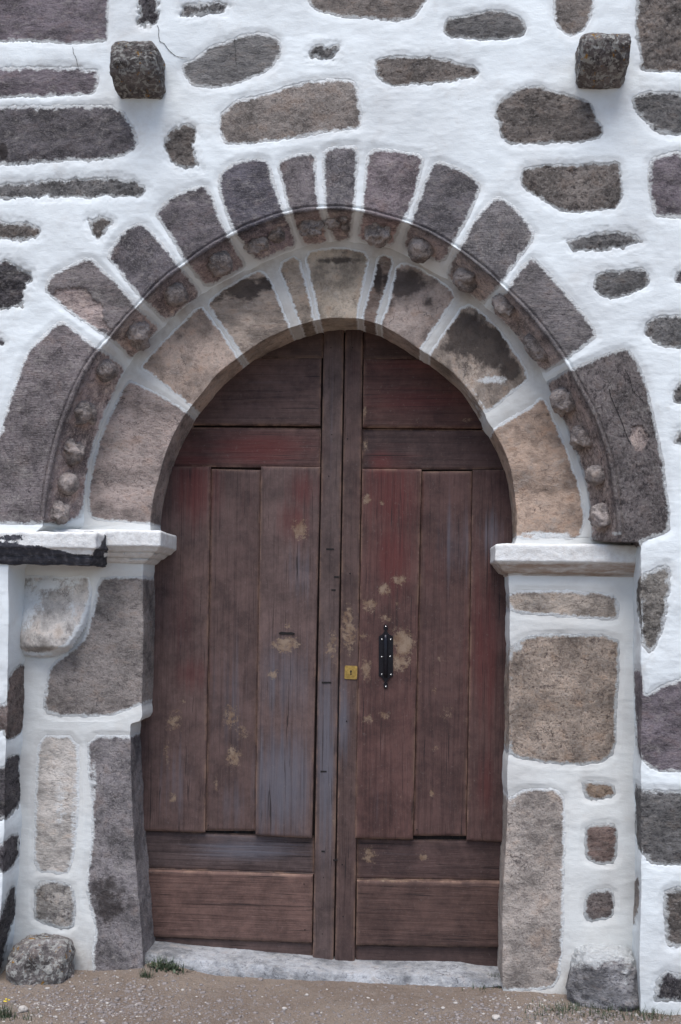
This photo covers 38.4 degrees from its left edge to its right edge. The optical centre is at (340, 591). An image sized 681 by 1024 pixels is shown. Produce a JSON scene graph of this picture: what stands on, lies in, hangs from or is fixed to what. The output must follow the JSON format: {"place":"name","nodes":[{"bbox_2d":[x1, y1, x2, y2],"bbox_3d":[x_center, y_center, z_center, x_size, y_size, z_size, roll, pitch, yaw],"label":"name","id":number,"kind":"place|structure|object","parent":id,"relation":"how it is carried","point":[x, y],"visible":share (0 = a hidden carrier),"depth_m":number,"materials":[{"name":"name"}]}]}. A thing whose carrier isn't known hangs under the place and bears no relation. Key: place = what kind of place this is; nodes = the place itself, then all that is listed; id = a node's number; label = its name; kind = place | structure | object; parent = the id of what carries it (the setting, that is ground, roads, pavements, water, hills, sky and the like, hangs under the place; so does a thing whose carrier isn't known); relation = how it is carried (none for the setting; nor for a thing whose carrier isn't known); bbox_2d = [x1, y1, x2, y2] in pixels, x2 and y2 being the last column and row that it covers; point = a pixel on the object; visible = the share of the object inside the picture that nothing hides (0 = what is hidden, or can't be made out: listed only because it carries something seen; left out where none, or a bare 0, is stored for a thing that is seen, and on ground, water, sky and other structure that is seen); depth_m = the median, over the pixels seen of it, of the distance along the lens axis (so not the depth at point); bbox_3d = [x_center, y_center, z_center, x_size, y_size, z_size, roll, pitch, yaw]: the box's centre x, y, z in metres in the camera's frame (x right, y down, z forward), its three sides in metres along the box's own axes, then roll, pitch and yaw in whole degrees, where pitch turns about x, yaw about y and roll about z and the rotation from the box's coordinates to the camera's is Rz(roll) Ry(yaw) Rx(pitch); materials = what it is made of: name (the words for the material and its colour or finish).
{"place":"outdoors","nodes":[
{"label":"outdoors","id":0,"kind":"place"},
{"bbox_2d":[0,963,680,1023],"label":"ground","id":1,"kind":"structure","parent":0,"point":[196,978],"depth_m":4.27,"materials":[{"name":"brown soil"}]},
{"bbox_2d":[0,998,16,1017],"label":"weed","id":2,"kind":"object","parent":1,"relation":"on","point":[6,1012],"visible":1,"depth_m":4.05,"materials":[{"name":"green plant"}]},
{"bbox_2d":[18,1005,27,1012],"bbox_3d":[-1.337,1.760,4.115,0.040,0.031,0.035,1,-1,-30],"label":"pebble","id":3,"kind":"object","parent":1,"relation":"on","point":[22,1008],"visible":0.94,"depth_m":4.10,"materials":[{"name":"white stone"}]},
{"bbox_2d":[6,933,75,985],"bbox_3d":[-1.374,1.719,4.499,0.305,0.270,0.274,1,-1,4],"label":"guard stone","id":4,"kind":"object","parent":1,"relation":"on","point":[44,959],"visible":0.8,"depth_m":4.39,"materials":[{"name":"stone"}]},
{"bbox_2d":[12,525,160,970],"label":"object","id":5,"kind":"structure","parent":1,"relation":"on","point":[87,633],"depth_m":4.57,"materials":[{"name":"stone"}]},
{"bbox_2d":[51,529,176,564],"bbox_3d":[-1.122,-0.204,4.646,0.634,0.161,0.355,1,-1,4],"label":"impost","id":6,"kind":"object","parent":5,"relation":"on","point":[152,547],"visible":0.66,"depth_m":4.48,"materials":[{"name":"white stone"}]},
{"bbox_2d":[139,968,153,978],"bbox_3d":[-0.880,1.740,4.458,0.095,0.056,0.040,1,-1,4],"label":"grass tuft","id":7,"kind":"object","parent":1,"relation":"on","point":[144,973],"visible":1,"depth_m":4.46,"materials":[{"name":"green plant"}]},
{"bbox_2d":[143,953,189,974],"bbox_3d":[-0.802,1.724,4.524,0.233,0.086,0.108,1,-1,4],"label":"grass tuft","id":8,"kind":"object","parent":1,"relation":"on","point":[167,966],"visible":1,"depth_m":4.52,"materials":[{"name":"green plant"}]},
{"bbox_2d":[145,941,501,987],"bbox_3d":[-0.081,1.771,4.618,1.762,0.138,0.242,1,-1,4],"label":"doorstep","id":9,"kind":"object","parent":1,"relation":"on","point":[220,961],"visible":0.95,"depth_m":4.55,"materials":[{"name":"stone"}]},
{"bbox_2d":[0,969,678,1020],"bbox_3d":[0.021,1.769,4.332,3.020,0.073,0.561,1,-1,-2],"label":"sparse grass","id":10,"kind":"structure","parent":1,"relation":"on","point":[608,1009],"depth_m":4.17,"materials":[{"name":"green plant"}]},
{"bbox_2d":[0,0,680,1014],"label":"church wall","id":11,"kind":"structure","parent":1,"relation":"on","point":[492,98],"depth_m":4.34,"materials":[{"name":"stone"}]},
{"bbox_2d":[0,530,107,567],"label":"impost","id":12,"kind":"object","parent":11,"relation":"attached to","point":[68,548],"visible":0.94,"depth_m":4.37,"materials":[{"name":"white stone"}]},
{"bbox_2d":[109,41,165,98],"bbox_3d":[-0.900,-2.310,4.372,0.225,0.198,0.262,1,-1,4],"label":"corbel","id":13,"kind":"object","parent":11,"relation":"attached to","point":[137,69],"visible":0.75,"depth_m":4.27,"materials":[{"name":"stone"}]},
{"bbox_2d":[0,145,670,547],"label":"arch","id":14,"kind":"structure","parent":11,"relation":"attached to","point":[68,377],"depth_m":4.37,"materials":[{"name":"stone"}]},
{"bbox_2d":[575,32,630,89],"bbox_3d":[1.130,-2.285,4.232,0.220,0.198,0.258,1,-1,4],"label":"corbel","id":15,"kind":"object","parent":11,"relation":"attached to","point":[602,60],"visible":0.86,"depth_m":4.15,"materials":[{"name":"stone"}]},
{"bbox_2d":[492,1014,500,1019],"bbox_3d":[0.657,1.800,4.122,0.039,0.027,0.030,1,-1,4],"label":"pebble","id":16,"kind":"object","parent":1,"relation":"on","point":[495,1017],"visible":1,"depth_m":4.11,"materials":[{"name":"white stone"}]},
{"bbox_2d":[497,538,635,994],"bbox_3d":[1.077,0.814,4.536,0.665,2.111,0.272,1,-1,4],"label":"door pier","id":17,"kind":"structure","parent":1,"relation":"on","point":[567,876],"depth_m":4.41,"materials":[{"name":"stone"}]},
{"bbox_2d":[83,241,590,539],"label":"arch","id":18,"kind":"structure","parent":17,"relation":"on","point":[192,360],"depth_m":4.54,"materials":[{"name":"stone"}]},
{"bbox_2d":[140,330,345,959],"bbox_3d":[-0.529,0.249,4.751,1.100,3.248,0.062,1,-1,4],"label":"door leaf","id":19,"kind":"object","parent":18,"relation":"attached to","point":[239,734],"visible":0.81,"depth_m":4.73,"materials":[{"name":"brown wood"}]},
{"bbox_2d":[335,330,512,965],"bbox_3d":[0.474,0.263,4.668,0.966,3.234,0.088,1,-1,4],"label":"door leaf","id":20,"kind":"object","parent":18,"relation":"attached to","point":[426,518],"visible":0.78,"depth_m":4.67,"materials":[{"name":"brown wood"}]},
{"bbox_2d":[490,543,635,576],"bbox_3d":[1.028,-0.138,4.516,0.653,0.151,0.314,1,-1,4],"label":"impost","id":21,"kind":"object","parent":17,"relation":"on","point":[597,560],"visible":0.97,"depth_m":4.37,"materials":[{"name":"white stone"}]},
{"bbox_2d":[565,943,638,1011],"bbox_3d":[1.165,1.729,4.367,0.329,0.318,0.335,1,-1,4],"label":"guard stone","id":22,"kind":"object","parent":1,"relation":"on","point":[601,974],"visible":0.74,"depth_m":4.25,"materials":[{"name":"stone"}]}
]}

